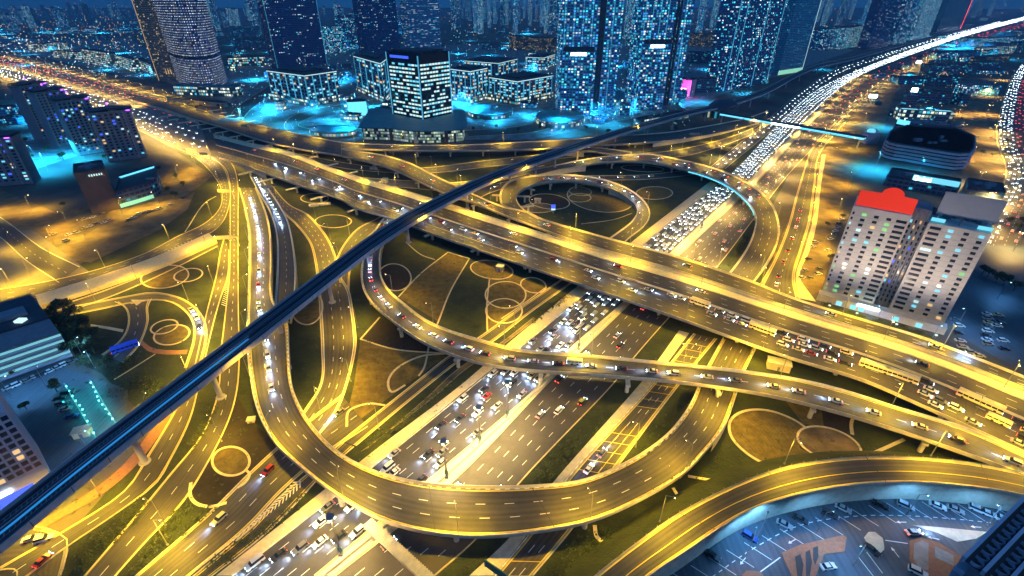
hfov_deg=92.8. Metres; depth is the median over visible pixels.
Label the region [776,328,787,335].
car
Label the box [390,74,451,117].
windows
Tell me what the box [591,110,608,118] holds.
block
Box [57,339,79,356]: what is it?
tree
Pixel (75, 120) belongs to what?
apartment tower
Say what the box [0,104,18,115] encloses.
block
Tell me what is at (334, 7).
skyline tower
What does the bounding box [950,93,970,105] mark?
block
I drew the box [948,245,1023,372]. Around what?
car park
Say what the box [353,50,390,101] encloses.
midrise block
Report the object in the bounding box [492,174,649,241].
loop ramp
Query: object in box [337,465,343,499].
street lamp
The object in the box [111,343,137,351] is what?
windows
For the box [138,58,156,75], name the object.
city block
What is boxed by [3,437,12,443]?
window
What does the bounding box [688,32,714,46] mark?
city block
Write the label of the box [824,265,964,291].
windows
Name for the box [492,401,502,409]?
car
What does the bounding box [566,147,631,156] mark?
slip ramp
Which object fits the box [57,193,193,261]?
sand lot
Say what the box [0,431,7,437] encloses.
window
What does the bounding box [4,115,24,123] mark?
block
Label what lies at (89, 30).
distant block
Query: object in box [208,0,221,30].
skyline tower
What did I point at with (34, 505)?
metro viaduct
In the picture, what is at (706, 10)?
skyline tower
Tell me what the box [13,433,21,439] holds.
window
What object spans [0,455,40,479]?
windows
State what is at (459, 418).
car
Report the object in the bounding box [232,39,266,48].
city block
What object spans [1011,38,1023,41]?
distant block
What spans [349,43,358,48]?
distant block
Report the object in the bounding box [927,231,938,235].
window
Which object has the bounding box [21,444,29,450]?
window
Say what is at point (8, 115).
block
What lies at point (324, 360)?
edge line
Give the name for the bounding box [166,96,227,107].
terrace wall
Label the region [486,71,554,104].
midrise block
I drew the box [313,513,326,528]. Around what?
car
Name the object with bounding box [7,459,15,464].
window
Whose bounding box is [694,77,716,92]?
city block
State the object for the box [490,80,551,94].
windows
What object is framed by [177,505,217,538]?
hedge
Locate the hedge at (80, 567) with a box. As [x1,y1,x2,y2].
[59,497,149,575]
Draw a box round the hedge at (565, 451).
[533,435,582,483]
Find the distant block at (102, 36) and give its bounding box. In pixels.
[92,34,112,39]
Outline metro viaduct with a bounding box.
[0,13,1023,554]
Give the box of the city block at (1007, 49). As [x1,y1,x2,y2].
[974,45,1016,53]
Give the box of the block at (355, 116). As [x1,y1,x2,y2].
[340,111,361,120]
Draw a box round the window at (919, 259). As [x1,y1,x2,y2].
[915,257,926,261]
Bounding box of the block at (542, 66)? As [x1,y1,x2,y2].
[537,62,547,69]
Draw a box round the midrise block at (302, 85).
[266,66,342,106]
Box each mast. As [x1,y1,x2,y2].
[325,512,343,556]
[439,437,448,478]
[474,404,482,443]
[503,380,510,417]
[577,316,584,349]
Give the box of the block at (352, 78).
[349,76,356,80]
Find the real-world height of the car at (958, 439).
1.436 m
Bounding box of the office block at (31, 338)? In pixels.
[0,293,72,381]
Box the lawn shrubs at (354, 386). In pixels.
[68,160,875,574]
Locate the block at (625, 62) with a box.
[622,60,628,65]
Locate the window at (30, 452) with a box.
[25,450,33,455]
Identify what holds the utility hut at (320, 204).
on the lawn at (305, 339)
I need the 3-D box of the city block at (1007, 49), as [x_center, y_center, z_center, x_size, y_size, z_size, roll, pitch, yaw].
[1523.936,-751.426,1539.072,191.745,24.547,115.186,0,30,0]
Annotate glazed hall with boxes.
[347,98,366,115]
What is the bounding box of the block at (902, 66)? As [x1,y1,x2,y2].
[897,63,910,69]
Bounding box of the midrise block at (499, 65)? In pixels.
[463,56,519,76]
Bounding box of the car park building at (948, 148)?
[880,125,975,170]
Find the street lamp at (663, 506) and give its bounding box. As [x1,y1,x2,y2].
[659,495,675,521]
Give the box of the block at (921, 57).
[916,55,926,60]
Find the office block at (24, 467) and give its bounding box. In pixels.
[0,392,50,509]
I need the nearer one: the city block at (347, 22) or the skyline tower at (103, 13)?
the city block at (347, 22)
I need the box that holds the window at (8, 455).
[3,453,11,459]
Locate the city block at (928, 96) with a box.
[903,88,950,104]
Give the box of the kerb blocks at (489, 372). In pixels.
[233,30,971,575]
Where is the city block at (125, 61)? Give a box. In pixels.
[116,54,141,71]
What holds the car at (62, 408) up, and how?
on the car park at (48, 427)
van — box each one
[244,552,265,571]
[265,349,270,358]
[344,504,353,512]
[380,459,394,472]
[741,316,750,322]
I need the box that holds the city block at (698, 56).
[686,51,711,62]
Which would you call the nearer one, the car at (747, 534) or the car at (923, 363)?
the car at (747, 534)
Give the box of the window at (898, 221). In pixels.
[896,220,906,223]
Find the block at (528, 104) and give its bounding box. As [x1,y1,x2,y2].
[520,101,536,107]
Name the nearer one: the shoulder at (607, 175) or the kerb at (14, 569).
the kerb at (14, 569)
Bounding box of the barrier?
[324,107,823,575]
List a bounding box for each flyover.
[128,88,341,156]
[342,110,770,156]
[342,148,1023,387]
[525,153,779,280]
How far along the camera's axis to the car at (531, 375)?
210.66 m
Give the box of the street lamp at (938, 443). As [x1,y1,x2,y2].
[929,430,951,456]
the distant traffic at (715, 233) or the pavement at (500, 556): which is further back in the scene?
the distant traffic at (715, 233)
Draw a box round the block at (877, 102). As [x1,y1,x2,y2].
[871,100,882,104]
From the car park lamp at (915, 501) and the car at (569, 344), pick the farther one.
the car at (569, 344)
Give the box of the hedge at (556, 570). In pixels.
[546,525,618,575]
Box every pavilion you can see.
[309,125,356,137]
[468,104,512,119]
[535,109,584,128]
[614,91,626,105]
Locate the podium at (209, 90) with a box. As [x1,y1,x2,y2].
[173,83,242,96]
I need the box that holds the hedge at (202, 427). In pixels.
[187,402,220,450]
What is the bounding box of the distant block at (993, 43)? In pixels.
[984,42,1009,45]
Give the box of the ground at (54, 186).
[0,8,1023,575]
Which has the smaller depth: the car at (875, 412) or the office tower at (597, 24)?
the car at (875, 412)
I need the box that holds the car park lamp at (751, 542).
[746,526,757,555]
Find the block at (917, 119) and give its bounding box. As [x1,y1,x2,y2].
[906,118,929,120]
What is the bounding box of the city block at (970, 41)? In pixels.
[956,36,1016,46]
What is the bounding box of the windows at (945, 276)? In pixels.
[856,274,947,307]
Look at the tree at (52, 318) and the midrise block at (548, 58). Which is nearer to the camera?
the tree at (52, 318)
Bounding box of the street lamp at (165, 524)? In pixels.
[142,497,166,525]
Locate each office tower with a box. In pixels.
[132,0,176,80]
[152,0,227,84]
[256,0,326,68]
[352,0,399,54]
[385,47,452,119]
[399,0,441,47]
[554,0,623,109]
[625,0,694,106]
[707,0,787,91]
[770,0,820,74]
[856,0,902,49]
[887,0,920,44]
[906,0,942,40]
[930,0,971,32]
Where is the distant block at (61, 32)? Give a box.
[55,30,67,33]
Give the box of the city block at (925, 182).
[883,167,961,195]
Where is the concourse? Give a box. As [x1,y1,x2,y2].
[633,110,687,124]
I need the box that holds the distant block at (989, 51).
[982,49,1001,54]
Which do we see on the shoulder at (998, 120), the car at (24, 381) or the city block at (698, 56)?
the city block at (698, 56)
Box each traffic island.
[742,570,762,575]
[782,535,846,575]
[864,532,883,552]
[909,538,960,575]
[914,525,985,541]
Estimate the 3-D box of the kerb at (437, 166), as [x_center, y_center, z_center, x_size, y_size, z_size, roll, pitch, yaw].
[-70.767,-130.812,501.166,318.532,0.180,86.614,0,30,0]
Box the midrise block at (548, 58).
[523,53,555,68]
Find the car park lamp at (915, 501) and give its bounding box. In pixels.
[906,494,929,514]
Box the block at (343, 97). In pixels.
[339,94,351,107]
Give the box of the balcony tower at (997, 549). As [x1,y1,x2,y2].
[948,496,1023,575]
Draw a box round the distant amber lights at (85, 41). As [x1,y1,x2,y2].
[0,6,142,49]
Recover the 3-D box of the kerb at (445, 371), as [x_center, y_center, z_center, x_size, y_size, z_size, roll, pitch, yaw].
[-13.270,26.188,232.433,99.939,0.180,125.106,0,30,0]
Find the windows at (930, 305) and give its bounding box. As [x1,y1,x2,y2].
[826,272,941,319]
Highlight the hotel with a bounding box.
[816,188,1007,334]
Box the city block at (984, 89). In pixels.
[952,83,1001,95]
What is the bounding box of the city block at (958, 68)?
[919,63,980,74]
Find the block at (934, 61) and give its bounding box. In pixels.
[928,60,942,62]
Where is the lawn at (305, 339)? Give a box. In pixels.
[35,127,1007,575]
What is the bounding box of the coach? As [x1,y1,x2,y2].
[109,339,138,353]
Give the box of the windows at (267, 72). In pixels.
[267,72,339,97]
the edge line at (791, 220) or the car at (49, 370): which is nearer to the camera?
the car at (49, 370)
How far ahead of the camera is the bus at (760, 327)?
227.05 m
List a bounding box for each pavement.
[0,229,88,288]
[35,233,216,308]
[216,181,716,575]
[470,331,688,575]
[796,155,824,301]
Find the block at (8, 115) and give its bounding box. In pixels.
[0,114,21,116]
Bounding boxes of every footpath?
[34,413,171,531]
[91,324,123,331]
[139,340,187,354]
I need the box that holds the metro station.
[703,98,739,118]
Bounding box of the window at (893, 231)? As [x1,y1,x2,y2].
[891,230,902,234]
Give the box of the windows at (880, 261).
[828,256,969,315]
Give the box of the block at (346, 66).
[342,63,351,68]
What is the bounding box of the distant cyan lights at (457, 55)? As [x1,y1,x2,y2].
[230,30,691,126]
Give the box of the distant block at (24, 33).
[16,32,32,34]
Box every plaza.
[0,37,151,79]
[22,135,76,168]
[161,39,852,139]
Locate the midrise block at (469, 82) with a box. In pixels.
[450,64,488,102]
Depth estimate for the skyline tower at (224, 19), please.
3183.05 m
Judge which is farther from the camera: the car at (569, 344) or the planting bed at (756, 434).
the car at (569, 344)
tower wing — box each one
[560,47,594,115]
[634,39,672,109]
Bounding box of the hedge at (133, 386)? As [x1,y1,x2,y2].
[105,374,163,402]
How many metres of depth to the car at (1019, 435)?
172.04 m
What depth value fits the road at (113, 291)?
281.88 m
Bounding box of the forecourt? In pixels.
[0,160,209,244]
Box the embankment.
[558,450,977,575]
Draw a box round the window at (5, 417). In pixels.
[0,415,8,421]
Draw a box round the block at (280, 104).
[274,100,287,109]
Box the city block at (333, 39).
[321,26,346,52]
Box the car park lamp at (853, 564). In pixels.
[852,544,865,565]
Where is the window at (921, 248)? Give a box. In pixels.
[920,247,930,251]
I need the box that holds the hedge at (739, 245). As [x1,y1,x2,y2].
[726,232,747,266]
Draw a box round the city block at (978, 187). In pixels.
[960,177,1005,199]
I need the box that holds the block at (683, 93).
[679,89,687,98]
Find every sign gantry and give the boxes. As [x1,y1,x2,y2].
[213,235,239,245]
[217,189,234,198]
[260,185,275,193]
[484,559,507,575]
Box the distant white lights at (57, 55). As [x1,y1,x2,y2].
[4,36,145,75]
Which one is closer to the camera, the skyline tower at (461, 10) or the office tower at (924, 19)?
the office tower at (924, 19)
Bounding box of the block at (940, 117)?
[930,114,948,121]
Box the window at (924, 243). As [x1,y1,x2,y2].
[922,242,933,246]
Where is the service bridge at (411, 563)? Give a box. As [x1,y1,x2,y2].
[363,518,434,575]
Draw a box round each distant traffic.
[0,57,155,109]
[1,68,174,142]
[574,27,991,329]
[697,31,995,259]
[717,43,920,164]
[988,66,1023,243]
[999,80,1023,242]
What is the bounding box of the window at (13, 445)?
[8,443,16,449]
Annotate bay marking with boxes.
[673,502,1005,575]
[713,515,990,575]
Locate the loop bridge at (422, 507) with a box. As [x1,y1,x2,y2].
[239,187,755,541]
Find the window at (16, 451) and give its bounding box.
[12,449,20,454]
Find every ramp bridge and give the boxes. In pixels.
[249,175,297,323]
[361,217,1023,475]
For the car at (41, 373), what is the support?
on the car park at (48, 427)
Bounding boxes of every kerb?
[0,217,79,282]
[0,239,228,575]
[0,526,67,575]
[2,60,212,159]
[2,141,230,297]
[54,292,206,367]
[64,247,215,312]
[84,158,239,575]
[101,299,151,362]
[114,354,154,379]
[135,395,367,575]
[140,265,188,288]
[150,319,178,334]
[153,324,189,345]
[173,268,202,281]
[185,196,215,231]
[188,482,226,507]
[193,441,353,575]
[211,446,250,476]
[232,24,1008,575]
[237,469,250,487]
[273,187,341,281]
[284,99,380,135]
[293,295,322,324]
[300,193,328,202]
[302,154,589,172]
[303,277,356,433]
[315,215,351,227]
[335,27,1022,575]
[337,217,378,285]
[341,279,571,445]
[345,402,384,426]
[360,317,379,338]
[360,339,443,353]
[363,165,543,190]
[381,263,411,290]
[387,353,443,392]
[398,252,447,296]
[408,244,434,259]
[418,347,428,375]
[437,258,469,324]
[465,107,553,136]
[470,260,513,279]
[482,170,694,196]
[485,281,526,308]
[485,298,522,323]
[486,279,489,331]
[494,334,716,575]
[501,288,544,318]
[520,277,546,292]
[526,203,552,212]
[529,194,569,208]
[567,185,631,212]
[569,187,591,195]
[593,525,602,541]
[621,165,663,171]
[636,186,672,199]
[639,124,768,157]
[688,475,709,479]
[713,20,1006,167]
[728,408,804,461]
[760,120,847,298]
[796,425,861,452]
[849,418,854,434]
[875,438,905,450]
[996,63,1022,182]
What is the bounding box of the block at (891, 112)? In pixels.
[888,108,894,116]
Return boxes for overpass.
[213,134,1023,452]
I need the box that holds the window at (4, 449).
[0,447,6,453]
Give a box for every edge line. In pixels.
[1,218,78,277]
[2,241,228,575]
[5,158,229,297]
[51,294,204,367]
[73,251,206,301]
[86,165,238,575]
[104,301,147,354]
[139,399,340,575]
[197,443,350,575]
[269,36,965,575]
[275,190,339,281]
[301,154,567,172]
[305,282,353,431]
[334,89,876,575]
[346,281,568,444]
[502,334,714,575]
[764,120,846,296]
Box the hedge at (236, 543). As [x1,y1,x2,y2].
[202,493,305,569]
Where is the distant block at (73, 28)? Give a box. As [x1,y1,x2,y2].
[68,27,79,30]
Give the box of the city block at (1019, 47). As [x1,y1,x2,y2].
[1009,41,1023,52]
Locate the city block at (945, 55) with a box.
[928,50,981,59]
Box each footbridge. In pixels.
[719,112,866,147]
[928,35,958,39]
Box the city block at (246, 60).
[227,55,266,65]
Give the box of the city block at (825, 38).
[808,27,839,50]
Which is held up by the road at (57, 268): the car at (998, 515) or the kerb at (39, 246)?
the kerb at (39, 246)
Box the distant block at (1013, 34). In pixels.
[1004,31,1018,36]
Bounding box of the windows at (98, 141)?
[78,141,100,151]
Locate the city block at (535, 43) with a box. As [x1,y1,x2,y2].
[509,35,556,51]
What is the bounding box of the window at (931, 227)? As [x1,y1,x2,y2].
[929,226,941,230]
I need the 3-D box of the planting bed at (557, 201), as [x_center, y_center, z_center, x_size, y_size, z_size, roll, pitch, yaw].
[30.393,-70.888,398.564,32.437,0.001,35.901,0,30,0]
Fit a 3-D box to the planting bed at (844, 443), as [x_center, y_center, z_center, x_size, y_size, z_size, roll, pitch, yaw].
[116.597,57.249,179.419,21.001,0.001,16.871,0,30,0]
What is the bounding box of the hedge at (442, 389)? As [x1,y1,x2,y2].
[364,376,455,446]
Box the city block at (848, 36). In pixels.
[832,25,863,48]
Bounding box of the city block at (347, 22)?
[334,15,357,47]
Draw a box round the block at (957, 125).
[954,123,962,129]
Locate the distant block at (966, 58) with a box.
[963,56,970,61]
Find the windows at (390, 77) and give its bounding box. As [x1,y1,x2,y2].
[390,77,449,115]
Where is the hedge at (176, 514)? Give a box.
[128,502,192,575]
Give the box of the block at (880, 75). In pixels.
[873,73,886,77]
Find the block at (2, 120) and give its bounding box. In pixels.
[0,117,6,123]
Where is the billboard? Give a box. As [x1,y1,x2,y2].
[868,94,877,100]
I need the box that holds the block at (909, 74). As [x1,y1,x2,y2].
[900,72,918,75]
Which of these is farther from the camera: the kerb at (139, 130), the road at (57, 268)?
the kerb at (139, 130)
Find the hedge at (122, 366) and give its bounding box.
[107,350,141,379]
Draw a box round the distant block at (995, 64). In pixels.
[972,60,1005,69]
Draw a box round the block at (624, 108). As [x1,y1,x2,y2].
[618,102,629,115]
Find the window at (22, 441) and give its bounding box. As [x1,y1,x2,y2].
[17,439,25,444]
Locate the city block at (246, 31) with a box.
[229,25,260,36]
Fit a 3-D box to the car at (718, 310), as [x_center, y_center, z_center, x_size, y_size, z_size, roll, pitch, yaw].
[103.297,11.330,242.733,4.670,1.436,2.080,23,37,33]
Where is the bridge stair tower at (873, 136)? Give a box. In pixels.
[860,129,880,143]
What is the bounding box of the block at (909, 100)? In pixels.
[900,94,918,106]
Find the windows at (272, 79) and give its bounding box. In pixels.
[272,79,335,95]
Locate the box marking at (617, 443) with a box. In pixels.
[517,343,704,561]
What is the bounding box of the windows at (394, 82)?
[392,82,450,115]
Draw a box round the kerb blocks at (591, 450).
[495,333,693,575]
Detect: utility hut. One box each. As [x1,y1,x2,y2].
[69,424,92,439]
[245,416,255,422]
[309,202,330,206]
[381,178,387,182]
[495,263,504,271]
[534,198,540,202]
[766,355,792,372]
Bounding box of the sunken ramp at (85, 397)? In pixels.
[63,380,115,437]
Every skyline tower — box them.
[0,6,6,23]
[2,13,20,32]
[8,5,22,23]
[18,10,24,17]
[20,5,37,28]
[30,8,40,26]
[39,5,45,16]
[43,8,51,18]
[49,6,62,29]
[54,8,69,30]
[65,2,73,14]
[73,4,82,19]
[81,3,93,24]
[101,9,106,17]
[106,3,113,16]
[112,3,122,19]
[121,12,129,25]
[127,8,134,18]
[206,0,214,25]
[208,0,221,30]
[220,11,228,27]
[225,7,234,25]
[231,8,240,25]
[244,2,250,20]
[247,0,260,31]
[333,2,337,14]
[336,6,343,14]
[450,0,455,29]
[455,0,459,26]
[460,0,463,18]
[465,0,467,19]
[468,0,471,20]
[472,0,476,30]
[477,0,483,33]
[483,0,486,22]
[487,0,490,27]
[493,0,496,23]
[496,0,497,20]
[500,0,504,32]
[505,0,507,24]
[509,0,510,20]
[513,0,517,33]
[517,0,519,23]
[523,0,525,17]
[529,0,531,25]
[535,0,537,21]
[540,0,544,26]
[544,0,548,32]
[549,0,555,34]
[555,0,558,30]
[623,0,634,38]
[695,0,706,31]
[704,0,708,20]
[709,0,719,27]
[816,0,824,21]
[820,0,832,25]
[835,0,847,25]
[844,0,849,15]
[848,0,856,17]
[860,0,871,24]
[966,0,974,14]
[970,0,982,16]
[977,0,985,13]
[986,0,996,15]
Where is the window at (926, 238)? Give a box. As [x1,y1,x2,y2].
[925,237,935,240]
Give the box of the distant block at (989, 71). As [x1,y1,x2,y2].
[977,68,1005,73]
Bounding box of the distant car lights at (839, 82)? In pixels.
[580,17,1023,322]
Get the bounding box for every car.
[1,385,10,390]
[10,381,21,387]
[20,533,41,543]
[21,377,34,383]
[32,533,54,544]
[32,552,53,568]
[34,371,45,377]
[44,368,54,374]
[51,395,66,400]
[54,400,69,406]
[57,406,72,411]
[58,361,66,367]
[60,389,74,394]
[63,413,79,419]
[66,358,77,364]
[210,511,227,526]
[260,464,274,476]
[266,364,270,371]
[268,383,274,391]
[270,547,287,562]
[291,539,308,555]
[311,534,328,549]
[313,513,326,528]
[320,500,334,512]
[331,529,346,543]
[333,407,344,416]
[349,524,364,538]
[388,448,400,458]
[389,467,400,474]
[417,473,427,480]
[422,448,434,458]
[429,332,438,337]
[434,457,446,468]
[435,420,446,429]
[436,447,447,456]
[444,339,453,344]
[454,413,465,422]
[457,393,467,402]
[463,345,473,351]
[471,428,482,436]
[472,409,483,417]
[479,351,490,355]
[479,385,489,392]
[481,392,491,399]
[488,368,497,376]
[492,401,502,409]
[501,369,509,374]
[504,355,515,360]
[508,378,517,386]
[517,390,526,397]
[527,373,535,378]
[528,338,536,343]
[528,359,538,363]
[535,410,544,418]
[553,361,563,365]
[554,406,563,414]
[555,375,563,382]
[556,342,563,347]
[565,341,572,347]
[567,305,574,310]
[572,326,579,332]
[577,397,587,405]
[583,463,593,474]
[586,363,596,367]
[596,447,606,457]
[616,342,623,348]
[616,366,626,370]
[646,368,657,373]
[667,370,679,375]
[701,374,713,378]
[704,548,720,562]
[706,311,716,315]
[714,308,723,313]
[724,316,734,321]
[727,312,737,318]
[729,377,741,382]
[736,321,746,326]
[741,529,758,543]
[767,383,780,388]
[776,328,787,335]
[776,340,788,347]
[776,518,792,530]
[783,335,794,342]
[792,346,803,351]
[792,388,805,394]
[792,512,808,524]
[797,335,809,341]
[798,342,809,347]
[805,350,816,355]
[810,344,822,350]
[818,343,830,348]
[819,561,837,570]
[821,507,838,520]
[824,355,835,361]
[825,312,836,316]
[826,349,838,355]
[829,397,842,404]
[834,502,851,514]
[839,358,851,366]
[840,348,852,355]
[862,542,881,557]
[866,408,881,415]
[872,498,889,510]
[897,499,914,511]
[904,528,922,535]
[908,563,928,575]
[912,422,928,430]
[915,360,928,366]
[917,389,931,397]
[920,376,933,385]
[923,385,938,393]
[928,343,941,349]
[928,400,942,408]
[929,499,946,511]
[933,395,948,405]
[946,503,964,515]
[948,402,963,411]
[949,317,961,320]
[949,434,965,443]
[952,330,963,334]
[953,322,965,327]
[954,338,966,342]
[956,343,969,348]
[964,349,975,353]
[964,417,981,426]
[968,502,987,515]
[972,352,985,357]
[979,332,992,337]
[981,311,992,315]
[981,324,993,328]
[981,337,993,341]
[981,340,994,345]
[981,508,998,519]
[982,315,994,319]
[982,327,994,332]
[983,320,993,323]
[990,323,1002,327]
[993,312,1004,316]
[994,320,1006,324]
[994,512,1003,519]
[996,337,1009,342]
[997,346,1010,350]
[1003,456,1022,466]
[1010,437,1023,447]
[1011,417,1023,425]
[1016,432,1023,439]
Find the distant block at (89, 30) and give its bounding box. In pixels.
[82,28,95,31]
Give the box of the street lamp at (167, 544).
[153,519,168,545]
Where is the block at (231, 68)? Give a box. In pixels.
[227,65,236,70]
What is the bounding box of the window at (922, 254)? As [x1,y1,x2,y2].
[917,252,928,256]
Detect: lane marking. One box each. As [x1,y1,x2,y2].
[8,147,226,297]
[14,244,226,571]
[100,156,233,575]
[156,407,356,575]
[246,46,922,575]
[312,284,343,419]
[355,94,856,575]
[508,337,705,575]
[995,80,1023,244]
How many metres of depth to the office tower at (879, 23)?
1691.90 m
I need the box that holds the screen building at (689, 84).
[681,77,696,96]
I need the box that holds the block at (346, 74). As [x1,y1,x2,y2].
[341,72,351,76]
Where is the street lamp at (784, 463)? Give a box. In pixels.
[783,438,802,464]
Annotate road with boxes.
[0,56,212,158]
[0,143,229,300]
[0,218,78,278]
[0,530,62,575]
[2,239,228,575]
[51,293,203,367]
[56,244,216,309]
[86,154,237,575]
[104,301,146,361]
[140,397,363,575]
[196,443,351,575]
[231,86,270,138]
[234,17,1023,575]
[269,187,339,283]
[285,99,381,134]
[300,153,591,172]
[305,283,352,431]
[337,22,1023,575]
[339,217,382,285]
[344,280,569,444]
[362,318,534,450]
[366,166,545,189]
[465,107,555,135]
[473,171,691,196]
[503,334,713,575]
[594,455,1023,575]
[646,123,762,156]
[712,15,1023,167]
[765,120,845,296]
[987,63,1023,244]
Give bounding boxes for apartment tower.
[0,130,40,185]
[6,78,47,139]
[23,84,69,146]
[46,92,103,155]
[85,103,147,161]
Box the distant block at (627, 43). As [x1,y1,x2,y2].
[625,40,630,47]
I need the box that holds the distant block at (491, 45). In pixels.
[482,41,500,48]
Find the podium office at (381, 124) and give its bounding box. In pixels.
[358,108,466,142]
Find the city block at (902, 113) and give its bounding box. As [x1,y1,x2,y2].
[892,106,954,122]
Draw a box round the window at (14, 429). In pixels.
[9,427,17,433]
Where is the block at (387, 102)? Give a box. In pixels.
[382,100,391,106]
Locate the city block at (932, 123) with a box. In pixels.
[908,120,953,126]
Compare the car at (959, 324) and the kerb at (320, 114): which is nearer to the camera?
the car at (959, 324)
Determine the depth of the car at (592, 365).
205.51 m
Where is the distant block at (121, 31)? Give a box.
[116,30,131,32]
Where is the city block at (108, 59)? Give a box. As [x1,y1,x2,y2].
[80,48,119,67]
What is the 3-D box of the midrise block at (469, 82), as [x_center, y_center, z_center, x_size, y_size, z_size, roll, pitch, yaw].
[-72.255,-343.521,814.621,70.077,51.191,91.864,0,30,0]
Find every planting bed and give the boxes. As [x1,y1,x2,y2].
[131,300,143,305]
[144,267,187,287]
[155,325,187,343]
[179,195,220,231]
[192,395,276,504]
[214,448,247,473]
[294,297,319,323]
[349,340,446,417]
[364,319,426,351]
[381,264,409,289]
[399,253,467,320]
[471,261,511,278]
[486,275,543,330]
[486,282,524,302]
[488,299,519,321]
[523,203,550,211]
[530,194,568,208]
[568,185,630,211]
[622,165,662,171]
[637,187,671,198]
[730,410,807,460]
[786,401,823,425]
[799,427,859,452]
[822,410,850,432]
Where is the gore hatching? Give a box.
[192,481,300,570]
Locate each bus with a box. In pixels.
[690,296,710,307]
[748,320,776,335]
[859,357,893,375]
[885,364,920,384]
[956,387,1006,414]
[985,411,1013,427]
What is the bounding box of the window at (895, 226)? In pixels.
[893,225,904,228]
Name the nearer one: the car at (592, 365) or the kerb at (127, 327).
the car at (592, 365)
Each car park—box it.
[0,364,127,508]
[670,499,1006,575]
[947,101,1005,181]
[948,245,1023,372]
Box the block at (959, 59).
[955,56,963,61]
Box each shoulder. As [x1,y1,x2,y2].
[0,529,66,575]
[1,252,220,573]
[52,293,205,366]
[75,246,216,301]
[102,300,149,361]
[137,396,343,575]
[195,446,352,575]
[271,185,341,282]
[304,280,355,432]
[311,155,586,172]
[337,217,379,288]
[342,280,568,445]
[368,317,535,447]
[372,178,501,189]
[473,171,692,192]
[496,334,715,575]
[643,130,747,157]
[761,123,844,298]
[997,62,1023,181]
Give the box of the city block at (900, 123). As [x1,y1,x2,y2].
[893,119,912,128]
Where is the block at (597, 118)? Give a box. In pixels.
[590,114,605,122]
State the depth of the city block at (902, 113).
663.26 m
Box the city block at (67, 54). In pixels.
[50,50,83,59]
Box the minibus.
[567,357,582,364]
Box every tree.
[17,400,29,409]
[44,303,60,315]
[47,378,60,391]
[48,311,62,325]
[49,298,72,307]
[54,313,80,325]
[57,152,65,159]
[57,326,63,339]
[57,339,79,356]
[60,323,82,346]
[62,304,83,315]
[75,354,91,367]
[76,314,89,326]
[77,326,99,338]
[80,337,95,352]
[95,354,113,367]
[820,301,831,307]
[828,305,839,310]
[847,309,856,316]
[854,313,865,318]
[871,319,882,323]
[896,324,907,329]
[913,329,925,334]
[979,264,990,274]
[984,268,996,276]
[992,271,1006,282]
[1000,274,1013,284]
[1006,216,1015,221]
[1009,280,1023,290]
[1014,222,1023,229]
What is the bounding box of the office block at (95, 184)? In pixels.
[73,160,120,213]
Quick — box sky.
[0,0,1023,8]
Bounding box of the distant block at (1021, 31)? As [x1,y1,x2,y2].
[1010,30,1023,34]
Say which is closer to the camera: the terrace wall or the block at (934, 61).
the terrace wall
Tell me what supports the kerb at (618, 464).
on the road at (549, 540)
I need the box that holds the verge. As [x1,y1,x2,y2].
[767,91,895,297]
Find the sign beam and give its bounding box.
[721,169,747,181]
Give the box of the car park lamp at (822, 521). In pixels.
[815,510,833,533]
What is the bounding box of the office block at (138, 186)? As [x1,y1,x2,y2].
[114,165,162,208]
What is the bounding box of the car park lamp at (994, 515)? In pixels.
[985,504,1002,525]
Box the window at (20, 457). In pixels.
[16,454,24,460]
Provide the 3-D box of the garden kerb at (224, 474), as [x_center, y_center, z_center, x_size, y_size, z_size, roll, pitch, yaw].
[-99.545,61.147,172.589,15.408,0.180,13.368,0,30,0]
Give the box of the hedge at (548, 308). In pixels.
[532,293,569,322]
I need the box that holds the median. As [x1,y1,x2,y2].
[316,108,824,575]
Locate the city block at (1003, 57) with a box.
[969,54,1011,63]
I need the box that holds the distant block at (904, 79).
[889,75,926,84]
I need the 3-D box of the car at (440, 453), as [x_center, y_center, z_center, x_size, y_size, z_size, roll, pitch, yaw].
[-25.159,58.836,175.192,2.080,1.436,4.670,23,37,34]
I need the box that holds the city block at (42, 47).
[26,42,68,51]
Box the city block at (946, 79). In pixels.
[924,72,961,86]
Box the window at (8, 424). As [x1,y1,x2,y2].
[4,421,12,427]
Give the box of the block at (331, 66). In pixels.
[328,64,336,69]
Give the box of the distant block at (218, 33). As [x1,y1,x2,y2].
[214,32,222,35]

